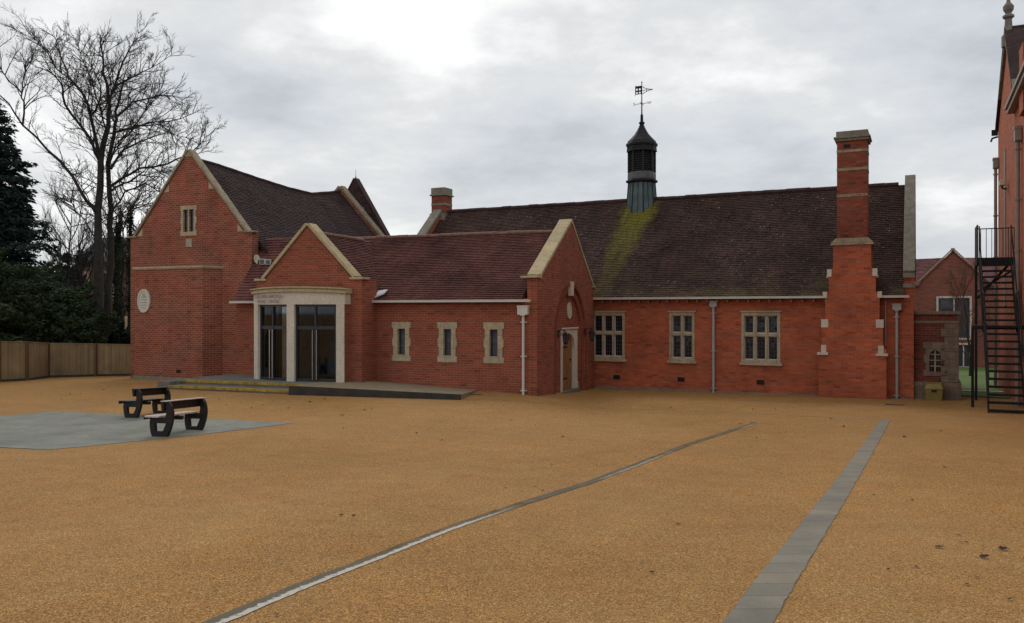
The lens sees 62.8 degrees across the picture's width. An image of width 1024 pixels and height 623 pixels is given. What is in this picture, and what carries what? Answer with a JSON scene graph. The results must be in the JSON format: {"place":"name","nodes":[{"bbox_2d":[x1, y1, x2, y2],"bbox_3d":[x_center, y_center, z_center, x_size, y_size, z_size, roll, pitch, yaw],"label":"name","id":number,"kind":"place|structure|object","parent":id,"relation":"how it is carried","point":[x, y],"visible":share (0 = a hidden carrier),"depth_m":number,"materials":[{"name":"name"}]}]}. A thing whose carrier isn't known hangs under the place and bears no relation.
{"place":"outdoors","nodes":[
{"label":"outdoors","id":0,"kind":"place"},
{"bbox_2d":[0,372,1023,622],"bbox_3d":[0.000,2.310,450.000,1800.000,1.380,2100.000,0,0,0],"label":"ground","id":1,"kind":"structure","parent":0,"point":[198,528],"depth_m":8.43,"materials":[{"name":"brown gravel"}]},
{"bbox_2d":[0,246,26,340],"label":"evergreen shrub","id":2,"kind":"object","parent":1,"relation":"on","point":[6,311],"visible":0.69,"depth_m":34.43,"materials":[{"name":"green plant"}]},
{"bbox_2d":[0,257,66,342],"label":"evergreen shrub","id":3,"kind":"object","parent":1,"relation":"on","point":[11,297],"visible":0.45,"depth_m":35.23,"materials":[{"name":"green plant"}]},
{"bbox_2d":[0,102,88,299],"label":"cedar tree","id":4,"kind":"object","parent":1,"relation":"on","point":[17,218],"visible":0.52,"depth_m":39.89,"materials":[{"name":"green plant"}]},
{"bbox_2d":[9,280,98,342],"bbox_3d":[-19.718,0.625,35.998,3.389,4.116,3.794,0,0,34],"label":"evergreen shrub","id":5,"kind":"object","parent":1,"relation":"on","point":[64,300],"visible":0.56,"depth_m":35.24,"materials":[{"name":"green plant"}]},
{"bbox_2d":[32,201,88,272],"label":"bare tree","id":6,"kind":"object","parent":1,"relation":"on","point":[52,242],"visible":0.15,"depth_m":57.98,"materials":[{"name":"brown plant"}]},
{"bbox_2d":[0,341,130,381],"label":"timber fence","id":7,"kind":"object","parent":1,"relation":"on","point":[24,360],"visible":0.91,"depth_m":32.06,"materials":[{"name":"brown wood"}]},
{"bbox_2d":[44,248,93,299],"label":"evergreen shrub","id":8,"kind":"object","parent":1,"relation":"on","point":[62,259],"visible":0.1,"depth_m":49.59,"materials":[{"name":"green plant"}]},
{"bbox_2d":[33,173,105,299],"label":"bare tree","id":9,"kind":"object","parent":1,"relation":"on","point":[61,208],"visible":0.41,"depth_m":51.90,"materials":[{"name":"brown plant"}]},
{"bbox_2d":[55,207,107,301],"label":"bare tree","id":10,"kind":"object","parent":1,"relation":"on","point":[83,233],"visible":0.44,"depth_m":47.01,"materials":[{"name":"brown plant"}]},
{"bbox_2d":[49,308,118,371],"bbox_3d":[-18.081,1.226,35.505,2.637,2.908,2.639,0,0,0],"label":"evergreen shrub","id":11,"kind":"object","parent":1,"relation":"on","point":[80,330],"visible":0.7,"depth_m":35.09,"materials":[{"name":"green plant"}]},
{"bbox_2d":[71,237,127,328],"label":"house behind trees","id":12,"kind":"structure","parent":1,"relation":"on","point":[126,317],"depth_m":59.77,"materials":[{"name":"brick"}]},
{"bbox_2d":[55,185,148,329],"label":"bare tree","id":13,"kind":"object","parent":1,"relation":"on","point":[121,271],"visible":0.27,"depth_m":45.65,"materials":[{"name":"brown plant"}]},
{"bbox_2d":[83,186,127,324],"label":"bare tree","id":14,"kind":"object","parent":1,"relation":"on","point":[107,254],"visible":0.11,"depth_m":52.70,"materials":[{"name":"brown plant"}]},
{"bbox_2d":[0,4,227,324],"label":"bare tree","id":15,"kind":"object","parent":1,"relation":"on","point":[102,296],"visible":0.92,"depth_m":39.81,"materials":[{"name":"brown plant"}]},
{"bbox_2d":[102,320,130,343],"bbox_3d":[-17.921,1.520,38.019,2.556,2.337,2.504,0,0,0],"label":"evergreen shrub","id":16,"kind":"object","parent":1,"relation":"on","point":[120,334],"visible":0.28,"depth_m":37.50,"materials":[{"name":"green plant"}]},
{"bbox_2d":[103,188,139,302],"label":"bare tree","id":17,"kind":"object","parent":1,"relation":"on","point":[126,228],"visible":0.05,"depth_m":48.68,"materials":[{"name":"brown plant"}]},
{"bbox_2d":[102,199,141,326],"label":"ivy clad tree","id":18,"kind":"object","parent":1,"relation":"on","point":[116,304],"visible":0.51,"depth_m":41.90,"materials":[{"name":"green plant"}]},
{"bbox_2d":[111,174,147,330],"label":"ivy clad tree","id":19,"kind":"object","parent":1,"relation":"on","point":[119,250],"visible":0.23,"depth_m":46.97,"materials":[{"name":"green plant"}]},
{"bbox_2d":[121,170,155,331],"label":"ivy clad tree","id":20,"kind":"object","parent":1,"relation":"on","point":[128,264],"visible":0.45,"depth_m":43.89,"materials":[{"name":"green plant"}]},
{"bbox_2d":[0,411,288,449],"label":"paved square","id":21,"kind":"structure","parent":1,"relation":"on","point":[51,430],"depth_m":16.88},
{"bbox_2d":[119,387,170,417],"bbox_3d":[-8.408,2.075,19.295,0.544,0.660,1.164,0,-3,15],"label":"park bench","id":22,"kind":"object","parent":21,"relation":"on","point":[139,401],"visible":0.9,"depth_m":19.03,"materials":[{"name":"plastic"}]},
{"bbox_2d":[144,397,207,436],"bbox_3d":[-6.450,2.021,16.211,0.550,0.674,1.339,0,-3,12],"label":"park bench","id":23,"kind":"object","parent":21,"relation":"on","point":[169,416],"visible":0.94,"depth_m":16.08,"materials":[{"name":"plastic"}]},
{"bbox_2d":[127,149,383,379],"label":"gabled building","id":24,"kind":"structure","parent":1,"relation":"on","point":[204,230],"depth_m":30.45,"materials":[{"name":"red brick"}]},
{"bbox_2d":[180,205,196,235],"bbox_3d":[-11.753,-3.320,30.630,0.780,1.100,0.190,0,0,23],"label":"window","id":25,"kind":"structure","parent":24,"relation":"in","point":[188,220],"depth_m":30.58,"materials":[{"name":"stone"}]},
{"bbox_2d":[254,255,259,263],"bbox_3d":[-8.944,-1.837,29.471,0.202,0.356,0.311,0,0,-9],"label":"satellite dish","id":26,"kind":"object","parent":24,"relation":"attached to","point":[256,258],"visible":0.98,"depth_m":29.45,"materials":[{"name":"metal"}]},
{"bbox_2d":[260,259,265,264],"bbox_3d":[-8.675,-1.746,29.354,0.200,0.208,0.296,0,0,14],"label":"floodlight","id":27,"kind":"object","parent":24,"relation":"attached to","point":[262,261],"visible":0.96,"depth_m":29.21,"materials":[{"name":"white paint"}]},
{"bbox_2d":[157,374,476,399],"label":"entrance platform","id":28,"kind":"structure","parent":1,"relation":"on","point":[251,384],"depth_m":24.83,"materials":[{"name":"concrete"}]},
{"bbox_2d":[348,176,389,235],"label":"roof","id":29,"kind":"structure","parent":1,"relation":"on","point":[357,190],"depth_m":39.09,"materials":[{"name":"tile"}]},
{"bbox_2d":[229,219,595,395],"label":"entrance wing","id":30,"kind":"structure","parent":1,"relation":"on","point":[494,311],"depth_m":26.36,"materials":[{"name":"red brick"}]},
{"bbox_2d":[260,304,286,380],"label":"glazed doors","id":31,"kind":"structure","parent":30,"relation":"in","point":[273,359],"depth_m":26.35,"materials":[{"name":"black glass"}]},
{"bbox_2d":[296,304,335,381],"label":"glazed doors","id":32,"kind":"structure","parent":30,"relation":"in","point":[315,327],"depth_m":25.76,"materials":[{"name":"grey glass"}]},
{"bbox_2d":[392,322,410,361],"bbox_3d":[-3.448,0.935,26.391,0.670,1.240,0.205,0,0,21],"label":"window","id":33,"kind":"structure","parent":30,"relation":"in","point":[401,340],"depth_m":26.36,"materials":[{"name":"stone"}]},
{"bbox_2d":[437,322,456,362],"bbox_3d":[-1.961,0.935,25.810,0.670,1.240,0.205,0,0,21],"label":"window","id":34,"kind":"structure","parent":30,"relation":"in","point":[447,341],"depth_m":25.78,"materials":[{"name":"stone"}]},
{"bbox_2d":[483,322,503,363],"bbox_3d":[-0.525,0.935,25.251,0.670,1.240,0.205,0,0,21],"label":"window","id":35,"kind":"structure","parent":30,"relation":"in","point":[493,341],"depth_m":25.23,"materials":[{"name":"stone"}]},
{"bbox_2d":[557,329,568,344],"bbox_3d":[1.624,0.789,26.477,0.375,0.482,0.199,0,0,21],"label":"wall lantern","id":36,"kind":"object","parent":30,"relation":"attached to","point":[565,334],"depth_m":26.41,"materials":[{"name":"black metal"}]},
{"bbox_2d":[563,337,571,389],"bbox_3d":[1.808,1.640,28.016,0.075,1.920,1.314,0,0,21],"label":"door","id":37,"kind":"structure","parent":30,"relation":"in","point":[567,349],"depth_m":28.18,"materials":[{"name":"brown wood"}]},
{"bbox_2d":[585,328,594,340],"bbox_3d":[2.728,0.789,29.309,0.375,0.482,0.199,0,0,21],"label":"wall lantern","id":38,"kind":"object","parent":30,"relation":"attached to","point":[592,334],"depth_m":29.24,"materials":[{"name":"black metal"}]},
{"bbox_2d":[202,422,758,622],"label":"drainage channel","id":39,"kind":"object","parent":1,"relation":"on","point":[237,612],"visible":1,"depth_m":6.61,"materials":[{"name":"grey metal"}]},
{"bbox_2d":[417,82,915,398],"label":"brick hall","id":40,"kind":"structure","parent":1,"relation":"on","point":[807,291],"depth_m":29.20,"materials":[{"name":"red brick"}]},
{"bbox_2d":[594,311,626,361],"bbox_3d":[3.503,0.880,30.557,1.420,1.840,0.230,0,0,26],"label":"window","id":41,"kind":"structure","parent":40,"relation":"in","point":[609,326],"depth_m":30.58,"materials":[{"name":"stone"}]},
{"bbox_2d":[667,311,696,363],"bbox_3d":[5.956,0.880,29.365,1.040,1.840,0.230,0,0,26],"label":"window","id":42,"kind":"structure","parent":40,"relation":"in","point":[681,323],"depth_m":29.39,"materials":[{"name":"stone"}]},
{"bbox_2d":[739,311,782,365],"bbox_3d":[8.364,0.880,28.196,1.420,1.840,0.230,0,0,26],"label":"window","id":43,"kind":"structure","parent":40,"relation":"in","point":[760,330],"depth_m":28.24,"materials":[{"name":"stone"}]},
{"bbox_2d":[511,400,876,419],"bbox_3d":[3.770,2.499,21.680,10.461,0.214,1.326,0,0,19],"label":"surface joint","id":44,"kind":"object","parent":1,"relation":"on","point":[701,411],"visible":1,"depth_m":21.69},
{"bbox_2d":[722,420,889,622],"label":"paving strip","id":45,"kind":"object","parent":1,"relation":"on","point":[765,595],"visible":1,"depth_m":6.50,"materials":[{"name":"grey stone"}]},
{"bbox_2d":[924,382,943,400],"bbox_3d":[12.952,2.472,25.750,0.534,0.616,0.421,0,0,26],"label":"grit bin","id":46,"kind":"object","parent":1,"relation":"on","point":[934,391],"visible":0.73,"depth_m":25.62,"materials":[{"name":"yellow plastic"}]},
{"bbox_2d":[914,311,960,399],"bbox_3d":[13.639,1.640,26.935,1.320,3.320,2.110,0,0,26],"label":"annex","id":47,"kind":"object","parent":1,"relation":"on","point":[936,346],"visible":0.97,"depth_m":26.08,"materials":[{"name":"brick"}]},
{"bbox_2d":[923,342,946,375],"bbox_3d":[13.187,1.475,26.143,0.660,1.050,0.130,0,0,26],"label":"window","id":48,"kind":"structure","parent":47,"relation":"in","point":[933,349],"depth_m":26.12,"materials":[{"name":"stone"}]},
{"bbox_2d":[915,248,997,367],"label":"distant building","id":49,"kind":"structure","parent":1,"relation":"on","point":[929,290],"depth_m":44.94,"materials":[{"name":"brick"}]},
{"bbox_2d":[936,296,971,339],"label":"window","id":50,"kind":"structure","parent":49,"relation":"in","point":[944,299],"depth_m":44.90,"materials":[{"name":"white paint"}]},
{"bbox_2d":[959,343,970,366],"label":"window","id":51,"kind":"structure","parent":49,"relation":"in","point":[963,361],"depth_m":44.79,"materials":[{"name":"white paint"}]},
{"bbox_2d":[976,554,989,557],"bbox_3d":[3.554,1.847,6.331,0.103,0.017,0.065,-7,7,-2],"label":"fallen leaf","id":52,"kind":"object","parent":1,"relation":"on","point":[984,555],"visible":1,"depth_m":6.34,"materials":[{"name":"brown plant"}]},
{"bbox_2d":[971,225,1023,412],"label":"fire escape stair","id":53,"kind":"object","parent":1,"relation":"on","point":[980,262],"visible":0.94,"depth_m":23.18,"materials":[{"name":"black metal"}]},
{"bbox_2d":[992,0,1023,406],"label":"tall brick building","id":54,"kind":"structure","parent":1,"relation":"on","point":[1008,162],"depth_m":26.70,"materials":[{"name":"brick"}]},
{"bbox_2d":[990,130,997,141],"bbox_3d":[17.503,-6.384,30.456,0.263,0.431,0.120,0,0,26],"label":"security light","id":55,"kind":"object","parent":54,"relation":"attached to","point":[994,133],"visible":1,"depth_m":30.42,"materials":[{"name":"white metal"}]},
{"bbox_2d":[999,180,1006,189],"bbox_3d":[15.959,-4.115,27.243,0.225,0.290,0.330,0,0,26],"label":"wall camera","id":56,"kind":"object","parent":54,"relation":"attached to","point":[1001,183],"depth_m":27.14,"materials":[{"name":"plastic"}]},
{"bbox_2d":[0,0,1023,271],"label":"sky","id":57,"kind":"structure","parent":0,"point":[493,103],"materials":[{"name":"grey"}]},
{"bbox_2d":[959,367,1010,397],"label":"lawn","id":58,"kind":"structure","parent":0,"point":[965,378],"depth_m":32.96,"materials":[{"name":"green plant"}]},
{"bbox_2d":[936,259,997,375],"bbox_3d":[20.452,0.294,37.054,3.207,5.555,2.914,0,0,0],"label":"bare tree","id":59,"kind":"object","parent":58,"relation":"on","point":[959,293],"visible":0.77,"depth_m":37.08,"materials":[{"name":"brown plant"}]}
]}

